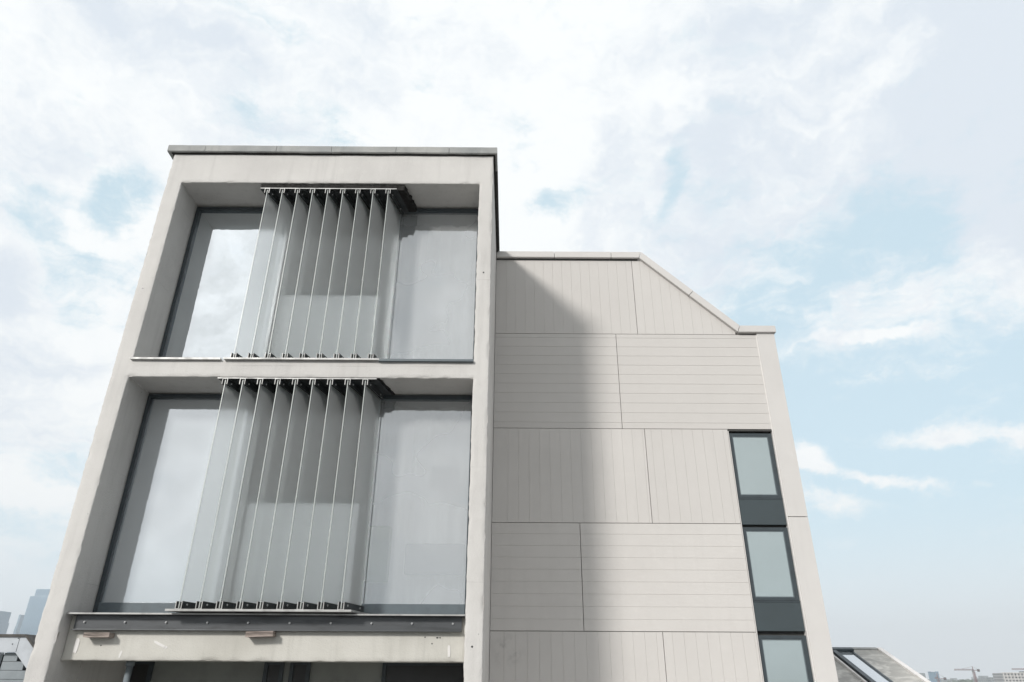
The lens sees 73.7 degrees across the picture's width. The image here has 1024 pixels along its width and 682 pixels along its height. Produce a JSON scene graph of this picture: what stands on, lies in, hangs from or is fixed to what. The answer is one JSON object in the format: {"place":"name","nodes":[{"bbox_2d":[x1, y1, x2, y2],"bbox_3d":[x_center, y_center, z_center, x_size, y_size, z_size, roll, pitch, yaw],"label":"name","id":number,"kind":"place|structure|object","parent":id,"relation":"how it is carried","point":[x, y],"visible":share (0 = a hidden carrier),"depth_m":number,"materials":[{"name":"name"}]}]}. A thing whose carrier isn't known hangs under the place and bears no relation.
{"place":"outdoors","nodes":[
{"label":"outdoors","id":0,"kind":"place"},
{"bbox_2d":[0,611,10,633],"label":"skyscraper","id":1,"kind":"structure","parent":0,"point":[4,619],"depth_m":2169.02,"materials":[{"name":"blue glass"}]},
{"bbox_2d":[0,634,35,681],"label":"clad building","id":2,"kind":"structure","parent":0,"point":[13,666],"depth_m":12.74,"materials":[{"name":"stone"}]},
{"bbox_2d":[0,654,4,667],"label":"window frame","id":3,"kind":"structure","parent":2,"relation":"in","point":[1,656],"depth_m":12.75,"materials":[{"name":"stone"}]},
{"bbox_2d":[13,589,49,652],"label":"skyscraper","id":4,"kind":"structure","parent":0,"point":[33,613],"depth_m":2325.13,"materials":[{"name":"blue glass"}]},
{"bbox_2d":[0,0,1023,679],"label":"sky","id":5,"kind":"structure","parent":0,"point":[845,178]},
{"bbox_2d":[832,647,930,681],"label":"slate roof building","id":6,"kind":"structure","parent":0,"point":[866,664],"depth_m":13.60,"materials":[{"name":"stone"}]},
{"label":"ground","id":7,"kind":"structure","parent":0,"visible":0},
{"bbox_2d":[7,614,24,652],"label":"skyscraper","id":8,"kind":"structure","parent":7,"relation":"on","point":[18,624],"depth_m":2500.10,"materials":[{"name":"blue glass"}]},
{"bbox_2d":[23,145,499,681],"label":"tower building","id":9,"kind":"structure","parent":7,"relation":"on","point":[291,445],"depth_m":8.71,"materials":[{"name":"paint"}]},
{"bbox_2d":[83,632,114,637],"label":"timber block","id":10,"kind":"structure","parent":9,"relation":"attached to","point":[98,634],"depth_m":7.42,"materials":[{"name":"brown wood"}]},
{"bbox_2d":[130,661,154,681],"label":"window frame","id":11,"kind":"structure","parent":9,"relation":"in","point":[142,671],"depth_m":8.69,"materials":[{"name":"metal"}]},
{"bbox_2d":[92,394,221,612],"bbox_3d":[-4.118,2.008,8.578,1.532,2.840,0.090,0,-26,0],"label":"window frame","id":12,"kind":"structure","parent":9,"relation":"in","point":[144,571],"depth_m":8.54,"materials":[{"name":"glass"}]},
{"bbox_2d":[158,207,263,359],"bbox_3d":[-4.104,-0.745,9.938,1.532,2.900,0.090,0,-26,0],"label":"window frame","id":13,"kind":"structure","parent":9,"relation":"in","point":[205,315],"depth_m":9.98,"materials":[{"name":"glass"}]},
{"bbox_2d":[245,631,275,637],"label":"timber block","id":14,"kind":"structure","parent":9,"relation":"attached to","point":[250,634],"depth_m":7.42,"materials":[{"name":"brown wood"}]},
{"bbox_2d":[262,662,284,681],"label":"window frame","id":15,"kind":"structure","parent":9,"relation":"in","point":[273,671],"depth_m":8.69,"materials":[{"name":"metal"}]},
{"bbox_2d":[288,662,311,681],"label":"window frame","id":16,"kind":"structure","parent":9,"relation":"in","point":[299,671],"depth_m":8.69,"materials":[{"name":"metal"}]},
{"bbox_2d":[361,395,471,613],"bbox_3d":[-1.176,2.024,8.582,1.328,2.840,0.090,0,-26,0],"label":"window frame","id":17,"kind":"structure","parent":9,"relation":"in","point":[416,561],"depth_m":8.55,"materials":[{"name":"glass"}]},
{"bbox_2d":[381,663,463,681],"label":"window frame","id":18,"kind":"structure","parent":9,"relation":"in","point":[391,672],"depth_m":8.70,"materials":[{"name":"metal"}]},
{"bbox_2d":[387,208,477,360],"bbox_3d":[-1.162,-0.728,9.941,1.328,2.900,0.090,0,-26,0],"label":"window frame","id":19,"kind":"structure","parent":9,"relation":"in","point":[434,304],"depth_m":9.97,"materials":[{"name":"glass"}]},
{"bbox_2d":[489,251,837,681],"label":"panelled building","id":20,"kind":"structure","parent":7,"relation":"on","point":[650,521],"depth_m":10.73,"materials":[{"name":"stone"}]},
{"bbox_2d":[729,433,781,497],"bbox_3d":[3.895,2.001,10.978,0.702,1.060,0.060,0,-26,0],"label":"window frame","id":21,"kind":"structure","parent":20,"relation":"in","point":[753,455],"depth_m":10.96,"materials":[{"name":"glass"}]},
{"bbox_2d":[742,527,799,600],"bbox_3d":[3.888,3.359,10.307,0.702,1.060,0.060,0,-26,0],"label":"window frame","id":22,"kind":"structure","parent":20,"relation":"in","point":[772,576],"depth_m":10.29,"materials":[{"name":"glass"}]},
{"bbox_2d":[758,635,813,681],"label":"window frame","id":23,"kind":"structure","parent":20,"relation":"in","point":[784,658],"depth_m":9.71,"materials":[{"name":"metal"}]},
{"bbox_2d":[928,671,940,681],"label":"skyscraper","id":24,"kind":"structure","parent":7,"relation":"on","point":[932,675],"depth_m":1539.73,"materials":[{"name":"blue glass"}]},
{"bbox_2d":[935,673,946,681],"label":"tower crane","id":25,"kind":"object","parent":7,"relation":"on","point":[938,679],"visible":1,"depth_m":987.09,"materials":[{"name":"metal"}]},
{"bbox_2d":[928,679,972,681],"bbox_3d":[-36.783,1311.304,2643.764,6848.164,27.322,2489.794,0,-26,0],"label":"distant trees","id":26,"kind":"object","parent":7,"relation":"on","point":[965,680],"visible":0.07,"depth_m":2182.75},
{"bbox_2d":[955,667,979,681],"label":"tower crane","id":27,"kind":"object","parent":7,"relation":"on","point":[974,675],"visible":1,"depth_m":811.02,"materials":[{"name":"metal"}]},
{"bbox_2d":[919,671,1023,681],"bbox_3d":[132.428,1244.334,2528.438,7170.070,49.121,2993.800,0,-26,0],"label":"distant city","id":28,"kind":"object","parent":7,"relation":"on","point":[984,679],"visible":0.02,"depth_m":1503.50},
{"bbox_2d":[992,672,1023,681],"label":"gridded building","id":29,"kind":"structure","parent":7,"relation":"on","point":[1008,677],"depth_m":856.30,"materials":[{"name":"paint"}]}
]}

